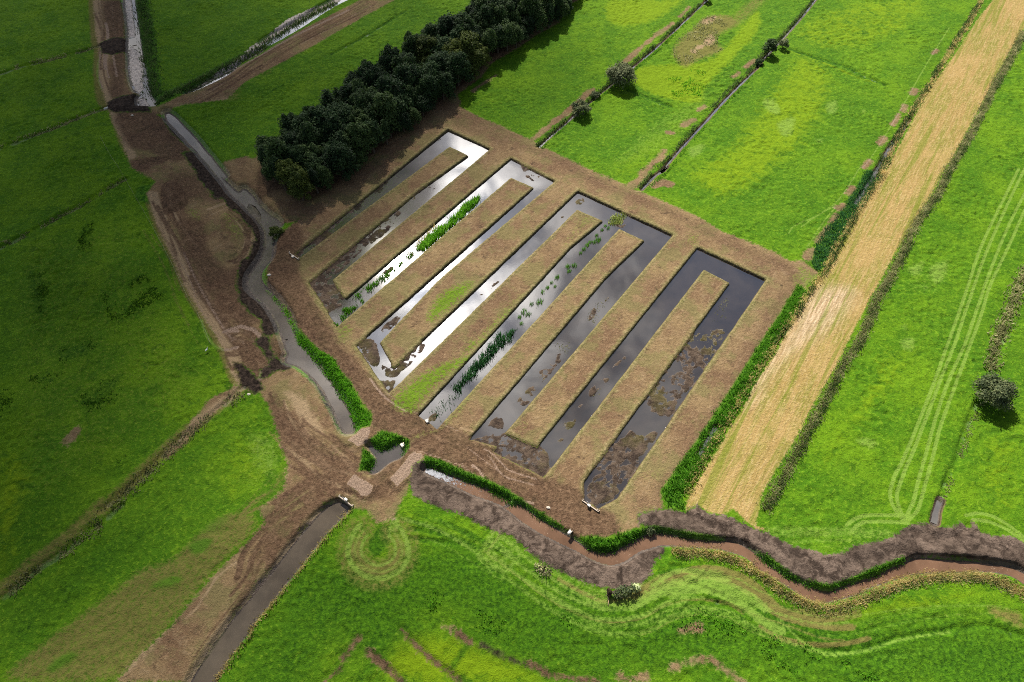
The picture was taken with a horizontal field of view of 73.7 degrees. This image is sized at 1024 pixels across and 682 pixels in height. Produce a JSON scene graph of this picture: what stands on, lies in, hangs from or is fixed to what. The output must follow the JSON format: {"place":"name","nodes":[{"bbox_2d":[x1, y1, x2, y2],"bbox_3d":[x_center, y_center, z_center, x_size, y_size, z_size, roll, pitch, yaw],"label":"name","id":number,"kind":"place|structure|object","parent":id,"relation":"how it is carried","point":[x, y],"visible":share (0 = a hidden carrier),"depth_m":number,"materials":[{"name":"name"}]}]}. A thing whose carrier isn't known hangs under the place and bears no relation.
{"place":"outdoors","nodes":[
{"label":"outdoors","id":0,"kind":"place"},
{"bbox_2d":[125,0,156,105],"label":"canal water","id":1,"kind":"structure","parent":0,"point":[134,43],"depth_m":216.83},
{"bbox_2d":[166,114,353,431],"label":"canal water","id":2,"kind":"structure","parent":0,"point":[300,357],"depth_m":156.51,"materials":[{"name":"liquid"}]},
{"bbox_2d":[186,0,346,93],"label":"canal water","id":3,"kind":"structure","parent":0,"point":[309,20],"depth_m":223.03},
{"bbox_2d":[193,504,348,681],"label":"canal water","id":4,"kind":"structure","parent":0,"point":[232,637],"depth_m":117.98,"materials":[{"name":"liquid"}]},
{"bbox_2d":[369,443,404,472],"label":"pond water","id":5,"kind":"structure","parent":0,"point":[385,458],"depth_m":133.19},
{"bbox_2d":[0,0,1023,681],"bbox_3d":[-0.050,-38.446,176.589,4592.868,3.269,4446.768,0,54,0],"label":"ground","id":6,"kind":"structure","parent":0,"point":[168,570],"depth_m":147.28,"materials":[{"name":"plant"}]},
{"bbox_2d":[0,106,102,146],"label":"rough grass","id":7,"kind":"structure","parent":6,"relation":"on","point":[81,117],"depth_m":193.05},
{"bbox_2d":[2,176,125,247],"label":"rough grass","id":8,"kind":"structure","parent":6,"relation":"on","point":[44,224],"depth_m":171.62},
{"bbox_2d":[0,223,162,462],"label":"tussocks","id":9,"kind":"object","parent":6,"relation":"on","point":[130,306],"visible":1,"depth_m":154.45,"materials":[{"name":"plant"}]},
{"bbox_2d":[4,390,244,595],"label":"rough grass","id":10,"kind":"structure","parent":6,"relation":"on","point":[114,502],"depth_m":127.92,"materials":[{"name":"plant"}]},
{"bbox_2d":[132,0,168,100],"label":"reeds","id":11,"kind":"object","parent":6,"relation":"on","point":[146,41],"visible":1,"depth_m":215.50,"materials":[{"name":"plant"}]},
{"bbox_2d":[153,0,337,104],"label":"reeds","id":12,"kind":"object","parent":6,"relation":"on","point":[222,66],"visible":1,"depth_m":211.56,"materials":[{"name":"plant"}]},
{"bbox_2d":[253,135,271,162],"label":"woodland tree","id":13,"kind":"object","parent":6,"relation":"on","point":[259,141],"visible":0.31,"depth_m":177.26,"materials":[{"name":"green plant"}]},
{"bbox_2d":[261,159,275,181],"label":"woodland tree","id":14,"kind":"object","parent":6,"relation":"on","point":[266,173],"visible":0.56,"depth_m":174.06,"materials":[{"name":"green plant"}]},
{"bbox_2d":[263,135,287,171],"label":"woodland tree","id":15,"kind":"object","parent":6,"relation":"on","point":[275,147],"visible":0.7,"depth_m":169.68,"materials":[{"name":"green plant"}]},
{"bbox_2d":[267,226,284,239],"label":"bush","id":16,"kind":"object","parent":6,"relation":"on","point":[275,230],"visible":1,"depth_m":166.75,"materials":[{"name":"green plant"}]},
{"bbox_2d":[212,508,351,681],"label":"dry reeds","id":17,"kind":"object","parent":6,"relation":"on","point":[265,611],"visible":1,"depth_m":116.11,"materials":[{"name":"plant"}]},
{"bbox_2d":[266,290,309,347],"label":"reeds","id":18,"kind":"object","parent":6,"relation":"on","point":[292,327],"visible":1,"depth_m":152.58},
{"bbox_2d":[275,158,308,190],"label":"woodland tree","id":19,"kind":"object","parent":6,"relation":"on","point":[286,167],"visible":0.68,"depth_m":168.25,"materials":[{"name":"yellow plant"}]},
{"bbox_2d":[282,143,305,165],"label":"woodland tree","id":20,"kind":"object","parent":6,"relation":"on","point":[294,152],"visible":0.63,"depth_m":171.86,"materials":[{"name":"green plant"}]},
{"bbox_2d":[283,131,307,146],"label":"woodland tree","id":21,"kind":"object","parent":6,"relation":"on","point":[291,138],"visible":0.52,"depth_m":175.56,"materials":[{"name":"green plant"}]},
{"bbox_2d":[291,112,307,146],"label":"woodland tree","id":22,"kind":"object","parent":6,"relation":"on","point":[299,119],"visible":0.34,"depth_m":177.14,"materials":[{"name":"green plant"}]},
{"bbox_2d":[285,169,315,200],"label":"woodland tree","id":23,"kind":"object","parent":6,"relation":"on","point":[296,180],"visible":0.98,"depth_m":168.97,"materials":[{"name":"green plant"}]},
{"bbox_2d":[298,142,322,161],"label":"woodland tree","id":24,"kind":"object","parent":6,"relation":"on","point":[306,150],"visible":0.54,"depth_m":173.94,"materials":[{"name":"green plant"}]},
{"bbox_2d":[299,120,323,145],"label":"woodland tree","id":25,"kind":"object","parent":6,"relation":"on","point":[310,133],"visible":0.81,"depth_m":175.02,"materials":[{"name":"green plant"}]},
{"bbox_2d":[303,152,326,179],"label":"woodland tree","id":26,"kind":"object","parent":6,"relation":"on","point":[315,162],"visible":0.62,"depth_m":173.01,"materials":[{"name":"green plant"}]},
{"bbox_2d":[307,166,322,193],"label":"woodland tree","id":27,"kind":"object","parent":6,"relation":"on","point":[313,176],"visible":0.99,"depth_m":171.41,"materials":[{"name":"green plant"}]},
{"bbox_2d":[316,166,334,189],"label":"woodland tree","id":28,"kind":"object","parent":6,"relation":"on","point":[324,173],"visible":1,"depth_m":172.77,"materials":[{"name":"green plant"}]},
{"bbox_2d":[305,104,346,137],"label":"woodland tree","id":29,"kind":"object","parent":6,"relation":"on","point":[329,125],"visible":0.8,"depth_m":178.39,"materials":[{"name":"green plant"}]},
{"bbox_2d":[318,88,336,107],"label":"woodland tree","id":30,"kind":"object","parent":6,"relation":"on","point":[326,96],"visible":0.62,"depth_m":186.69,"materials":[{"name":"green plant"}]},
{"bbox_2d":[296,334,371,432],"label":"reeds","id":31,"kind":"object","parent":6,"relation":"on","point":[335,376],"visible":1,"depth_m":142.81,"materials":[{"name":"plant"}]},
{"bbox_2d":[327,129,349,161],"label":"woodland tree","id":32,"kind":"object","parent":6,"relation":"on","point":[337,134],"visible":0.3,"depth_m":176.23,"materials":[{"name":"green plant"}]},
{"bbox_2d":[329,99,352,123],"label":"woodland tree","id":33,"kind":"object","parent":6,"relation":"on","point":[342,108],"visible":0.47,"depth_m":181.96,"materials":[{"name":"green plant"}]},
{"bbox_2d":[322,141,360,180],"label":"woodland tree","id":34,"kind":"object","parent":6,"relation":"on","point":[342,151],"visible":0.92,"depth_m":173.36,"materials":[{"name":"green plant"}]},
{"bbox_2d":[337,81,352,103],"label":"woodland tree","id":35,"kind":"object","parent":6,"relation":"on","point":[345,89],"visible":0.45,"depth_m":188.18,"materials":[{"name":"green plant"}]},
{"bbox_2d":[345,85,365,106],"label":"woodland tree","id":36,"kind":"object","parent":6,"relation":"on","point":[356,89],"visible":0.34,"depth_m":185.68,"materials":[{"name":"green plant"}]},
{"bbox_2d":[352,148,367,166],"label":"woodland tree","id":37,"kind":"object","parent":6,"relation":"on","point":[361,157],"visible":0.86,"depth_m":178.52,"materials":[{"name":"green plant"}]},
{"bbox_2d":[344,122,377,153],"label":"woodland tree","id":38,"kind":"object","parent":6,"relation":"on","point":[361,140],"visible":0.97,"depth_m":176.90,"materials":[{"name":"green plant"}]},
{"bbox_2d":[352,92,370,113],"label":"woodland tree","id":39,"kind":"object","parent":6,"relation":"on","point":[360,100],"visible":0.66,"depth_m":183.53,"materials":[{"name":"green plant"}]},
{"bbox_2d":[355,61,384,87],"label":"woodland tree","id":40,"kind":"object","parent":6,"relation":"on","point":[368,66],"visible":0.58,"depth_m":190.10,"materials":[{"name":"green plant"}]},
{"bbox_2d":[363,103,380,123],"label":"woodland tree","id":41,"kind":"object","parent":6,"relation":"on","point":[371,111],"visible":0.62,"depth_m":183.43,"materials":[{"name":"green plant"}]},
{"bbox_2d":[363,88,382,124],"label":"woodland tree","id":42,"kind":"object","parent":6,"relation":"on","point":[369,94],"visible":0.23,"depth_m":185.03,"materials":[{"name":"green plant"}]},
{"bbox_2d":[363,119,386,153],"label":"woodland tree","id":43,"kind":"object","parent":6,"relation":"on","point":[376,130],"visible":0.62,"depth_m":179.34,"materials":[{"name":"green plant"}]},
{"bbox_2d":[379,119,390,144],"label":"woodland tree","id":44,"kind":"object","parent":6,"relation":"on","point":[385,129],"visible":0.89,"depth_m":183.04,"materials":[{"name":"green plant"}]},
{"bbox_2d":[376,43,398,73],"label":"woodland tree","id":45,"kind":"object","parent":6,"relation":"on","point":[387,57],"visible":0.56,"depth_m":195.41,"materials":[{"name":"green plant"}]},
{"bbox_2d":[373,91,402,130],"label":"woodland tree","id":46,"kind":"object","parent":6,"relation":"on","point":[383,103],"visible":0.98,"depth_m":183.01,"materials":[{"name":"green plant"}]},
{"bbox_2d":[371,430,409,454],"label":"reeds","id":47,"kind":"object","parent":6,"relation":"on","point":[382,438],"visible":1,"depth_m":134.10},
{"bbox_2d":[374,74,409,97],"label":"woodland tree","id":48,"kind":"object","parent":6,"relation":"on","point":[386,83],"visible":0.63,"depth_m":186.58,"materials":[{"name":"green plant"}]},
{"bbox_2d":[386,93,409,120],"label":"woodland tree","id":49,"kind":"object","parent":6,"relation":"on","point":[403,106],"visible":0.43,"depth_m":185.87,"materials":[{"name":"green plant"}]},
{"bbox_2d":[393,112,413,132],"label":"woodland tree","id":50,"kind":"object","parent":6,"relation":"on","point":[406,123],"visible":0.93,"depth_m":186.79,"materials":[{"name":"green plant"}]},
{"bbox_2d":[389,61,420,85],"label":"woodland tree","id":51,"kind":"object","parent":6,"relation":"on","point":[403,70],"visible":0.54,"depth_m":189.73,"materials":[{"name":"green plant"}]},
{"bbox_2d":[390,52,419,68],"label":"woodland tree","id":52,"kind":"object","parent":6,"relation":"on","point":[402,58],"visible":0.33,"depth_m":194.24,"materials":[{"name":"green plant"}]},
{"bbox_2d":[401,30,418,54],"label":"woodland tree","id":53,"kind":"object","parent":6,"relation":"on","point":[409,43],"visible":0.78,"depth_m":202.01,"materials":[{"name":"green plant"}]},
{"bbox_2d":[407,107,421,126],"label":"woodland tree","id":54,"kind":"object","parent":6,"relation":"on","point":[413,113],"visible":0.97,"depth_m":189.11,"materials":[{"name":"green plant"}]},
{"bbox_2d":[412,35,436,63],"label":"woodland tree","id":55,"kind":"object","parent":6,"relation":"on","point":[424,46],"visible":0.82,"depth_m":201.65,"materials":[{"name":"green plant"}]},
{"bbox_2d":[413,93,435,115],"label":"woodland tree","id":56,"kind":"object","parent":6,"relation":"on","point":[423,104],"visible":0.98,"depth_m":190.85,"materials":[{"name":"green plant"}]},
{"bbox_2d":[416,60,440,92],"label":"woodland tree","id":57,"kind":"object","parent":6,"relation":"on","point":[431,65],"visible":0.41,"depth_m":192.03,"materials":[{"name":"green plant"}]},
{"bbox_2d":[416,71,441,103],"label":"woodland tree","id":58,"kind":"object","parent":6,"relation":"on","point":[430,82],"visible":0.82,"depth_m":191.08,"materials":[{"name":"green plant"}]},
{"bbox_2d":[420,22,438,36],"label":"woodland tree","id":59,"kind":"object","parent":6,"relation":"on","point":[430,29],"visible":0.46,"depth_m":206.66,"materials":[{"name":"green plant"}]},
{"bbox_2d":[422,49,450,72],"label":"woodland tree","id":60,"kind":"object","parent":6,"relation":"on","point":[436,57],"visible":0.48,"depth_m":195.94,"materials":[{"name":"green plant"}]},
{"bbox_2d":[425,34,448,54],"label":"woodland tree","id":61,"kind":"object","parent":6,"relation":"on","point":[439,44],"visible":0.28,"depth_m":201.18,"materials":[{"name":"green plant"}]},
{"bbox_2d":[435,19,449,38],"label":"woodland tree","id":62,"kind":"object","parent":6,"relation":"on","point":[440,26],"visible":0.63,"depth_m":204.74,"materials":[{"name":"green plant"}]},
{"bbox_2d":[435,70,456,99],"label":"woodland tree","id":63,"kind":"object","parent":6,"relation":"on","point":[446,85],"visible":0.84,"depth_m":194.02,"materials":[{"name":"green plant"}]},
{"bbox_2d":[434,10,460,36],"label":"woodland tree","id":64,"kind":"object","parent":6,"relation":"on","point":[449,20],"visible":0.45,"depth_m":205.34,"materials":[{"name":"green plant"}]},
{"bbox_2d":[441,38,460,51],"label":"woodland tree","id":65,"kind":"object","parent":6,"relation":"on","point":[454,43],"visible":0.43,"depth_m":199.83,"materials":[{"name":"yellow plant"}]},
{"bbox_2d":[444,50,473,85],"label":"woodland tree","id":66,"kind":"object","parent":6,"relation":"on","point":[458,61],"visible":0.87,"depth_m":197.16,"materials":[{"name":"green plant"}]},
{"bbox_2d":[454,15,477,30],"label":"woodland tree","id":67,"kind":"object","parent":6,"relation":"on","point":[468,22],"visible":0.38,"depth_m":204.60,"materials":[{"name":"green plant"}]},
{"bbox_2d":[423,456,509,500],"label":"reeds","id":68,"kind":"object","parent":6,"relation":"on","point":[450,467],"visible":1,"depth_m":130.09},
{"bbox_2d":[458,30,482,54],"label":"woodland tree","id":69,"kind":"object","parent":6,"relation":"on","point":[468,38],"visible":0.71,"depth_m":200.61,"materials":[{"name":"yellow plant"}]},
{"bbox_2d":[469,48,486,70],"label":"woodland tree","id":70,"kind":"object","parent":6,"relation":"on","point":[479,56],"visible":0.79,"depth_m":201.51,"materials":[{"name":"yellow plant"}]},
{"bbox_2d":[476,4,494,26],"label":"woodland tree","id":71,"kind":"object","parent":6,"relation":"on","point":[485,11],"visible":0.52,"depth_m":208.78,"materials":[{"name":"green plant"}]},
{"bbox_2d":[481,28,497,54],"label":"woodland tree","id":72,"kind":"object","parent":6,"relation":"on","point":[488,38],"visible":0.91,"depth_m":205.38,"materials":[{"name":"green plant"}]},
{"bbox_2d":[480,1,510,24],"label":"woodland tree","id":73,"kind":"object","parent":6,"relation":"on","point":[500,10],"visible":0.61,"depth_m":209.14,"materials":[{"name":"green plant"}]},
{"bbox_2d":[496,18,517,51],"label":"woodland tree","id":74,"kind":"object","parent":6,"relation":"on","point":[507,27],"visible":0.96,"depth_m":208.02,"materials":[{"name":"green plant"}]},
{"bbox_2d":[498,0,517,21],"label":"woodland tree","id":75,"kind":"object","parent":6,"relation":"on","point":[509,6],"visible":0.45,"depth_m":211.74,"materials":[{"name":"green plant"}]},
{"bbox_2d":[489,482,560,526],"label":"reeds","id":76,"kind":"object","parent":6,"relation":"on","point":[499,491],"visible":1,"depth_m":127.25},
{"bbox_2d":[520,14,534,36],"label":"woodland tree","id":77,"kind":"object","parent":6,"relation":"on","point":[527,22],"visible":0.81,"depth_m":214.78,"materials":[{"name":"green plant"}]},
{"bbox_2d":[517,0,541,19],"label":"woodland tree","id":78,"kind":"object","parent":6,"relation":"on","point":[526,6],"visible":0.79,"depth_m":214.53,"materials":[{"name":"green plant"}]},
{"bbox_2d":[530,7,548,31],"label":"woodland tree","id":79,"kind":"object","parent":6,"relation":"on","point":[541,17],"visible":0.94,"depth_m":215.96,"materials":[{"name":"green plant"}]},
{"bbox_2d":[532,556,553,582],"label":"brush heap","id":80,"kind":"object","parent":6,"relation":"on","point":[542,568],"visible":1,"depth_m":118.85,"materials":[{"name":"beige plant"}]},
{"bbox_2d":[544,3,554,27],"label":"woodland tree","id":81,"kind":"object","parent":6,"relation":"on","point":[549,10],"visible":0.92,"depth_m":217.63,"materials":[{"name":"green plant"}]},
{"bbox_2d":[571,98,591,116],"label":"bush","id":82,"kind":"object","parent":6,"relation":"on","point":[582,107],"visible":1,"depth_m":193.02,"materials":[{"name":"green plant"}]},
{"bbox_2d":[582,528,642,554],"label":"reeds","id":83,"kind":"object","parent":6,"relation":"on","point":[607,543],"visible":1,"depth_m":122.22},
{"bbox_2d":[540,22,687,148],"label":"ditch growth","id":84,"kind":"object","parent":6,"relation":"on","point":[670,37],"visible":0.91,"depth_m":209.68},
{"bbox_2d":[536,3,701,145],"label":"ditch growth","id":85,"kind":"object","parent":6,"relation":"on","point":[652,46],"visible":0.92,"depth_m":211.31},
{"bbox_2d":[604,60,637,86],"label":"willow bush","id":86,"kind":"object","parent":6,"relation":"on","point":[616,72],"visible":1,"depth_m":199.94,"materials":[{"name":"green plant"}]},
{"bbox_2d":[605,582,640,599],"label":"uprooted shrub","id":87,"kind":"object","parent":6,"relation":"on","point":[629,590],"visible":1,"depth_m":115.87,"materials":[{"name":"green plant"}]},
{"bbox_2d":[416,70,882,681],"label":"tussocks","id":88,"kind":"object","parent":6,"relation":"on","point":[700,602],"visible":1,"depth_m":114.08,"materials":[{"name":"plant"}]},
{"bbox_2d":[648,75,752,186],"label":"ditch growth","id":89,"kind":"object","parent":6,"relation":"on","point":[704,127],"visible":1,"depth_m":190.11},
{"bbox_2d":[673,0,759,63],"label":"rough grass","id":90,"kind":"structure","parent":6,"relation":"on","point":[700,29],"depth_m":219.74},
{"bbox_2d":[639,0,813,187],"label":"ditch growth","id":91,"kind":"object","parent":6,"relation":"on","point":[749,70],"visible":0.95,"depth_m":203.68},
{"bbox_2d":[661,283,807,510],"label":"reeds","id":92,"kind":"object","parent":6,"relation":"on","point":[740,386],"visible":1,"depth_m":137.97,"materials":[{"name":"plant"}]},
{"bbox_2d":[761,38,777,55],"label":"bush","id":93,"kind":"object","parent":6,"relation":"on","point":[771,43],"visible":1,"depth_m":210.50,"materials":[{"name":"green plant"}]},
{"bbox_2d":[754,551,905,592],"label":"reeds","id":94,"kind":"object","parent":6,"relation":"on","point":[813,585],"visible":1,"depth_m":119.26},
{"bbox_2d":[684,0,983,494],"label":"dry reeds","id":95,"kind":"object","parent":6,"relation":"on","point":[884,172],"visible":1,"depth_m":167.62,"materials":[{"name":"plant"}]},
{"bbox_2d":[670,543,1023,619],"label":"dry reeds","id":96,"kind":"object","parent":6,"relation":"on","point":[943,573],"visible":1,"depth_m":118.03,"materials":[{"name":"plant"}]},
{"bbox_2d":[811,163,890,271],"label":"reeds","id":97,"kind":"object","parent":6,"relation":"on","point":[827,229],"visible":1,"depth_m":169.98,"materials":[{"name":"plant"}]},
{"bbox_2d":[773,2,981,345],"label":"ditch growth","id":98,"kind":"object","parent":6,"relation":"on","point":[887,158],"visible":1,"depth_m":182.97,"materials":[{"name":"plant"}]},
{"bbox_2d":[756,30,1023,512],"bbox_3d":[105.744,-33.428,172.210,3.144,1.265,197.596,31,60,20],"label":"ditch growth","id":99,"kind":"object","parent":6,"relation":"on","point":[906,253],"visible":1,"depth_m":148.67,"materials":[{"name":"plant"}]},
{"bbox_2d":[940,403,982,504],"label":"ditch growth","id":100,"kind":"object","parent":6,"relation":"on","point":[962,451],"visible":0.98,"depth_m":133.71,"materials":[{"name":"green plant"}]},
{"bbox_2d":[971,371,1019,411],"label":"lone bush","id":101,"kind":"object","parent":6,"relation":"on","point":[1003,392],"visible":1,"depth_m":136.12,"materials":[{"name":"green plant"}]},
{"bbox_2d":[983,263,1023,373],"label":"rough grass","id":102,"kind":"structure","parent":6,"relation":"on","point":[1003,330],"depth_m":150.76,"materials":[{"name":"plant"}]},
{"bbox_2d":[424,467,1023,601],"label":"stream water","id":103,"kind":"structure","parent":0,"point":[627,552],"depth_m":121.76,"materials":[{"name":"liquid"}]},
{"bbox_2d":[425,468,465,485],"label":"foam","id":104,"kind":"object","parent":103,"relation":"on","point":[436,474],"visible":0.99,"depth_m":130.91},
{"bbox_2d":[642,0,815,189],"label":"ditch water","id":105,"kind":"structure","parent":0,"point":[664,169],"depth_m":196.25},
{"label":"basin water","id":106,"kind":"structure","parent":0,"visible":0},
{"bbox_2d":[333,251,414,325],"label":"reed bed","id":107,"kind":"object","parent":106,"relation":"in","point":[368,287],"visible":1,"depth_m":157.79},
{"bbox_2d":[414,193,480,250],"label":"reed bed","id":108,"kind":"object","parent":106,"relation":"in","point":[457,216],"visible":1,"depth_m":169.25,"materials":[{"name":"plant"}]},
{"bbox_2d":[451,328,517,392],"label":"reed bed","id":109,"kind":"object","parent":106,"relation":"in","point":[491,349],"visible":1,"depth_m":145.87,"materials":[{"name":"plant"}]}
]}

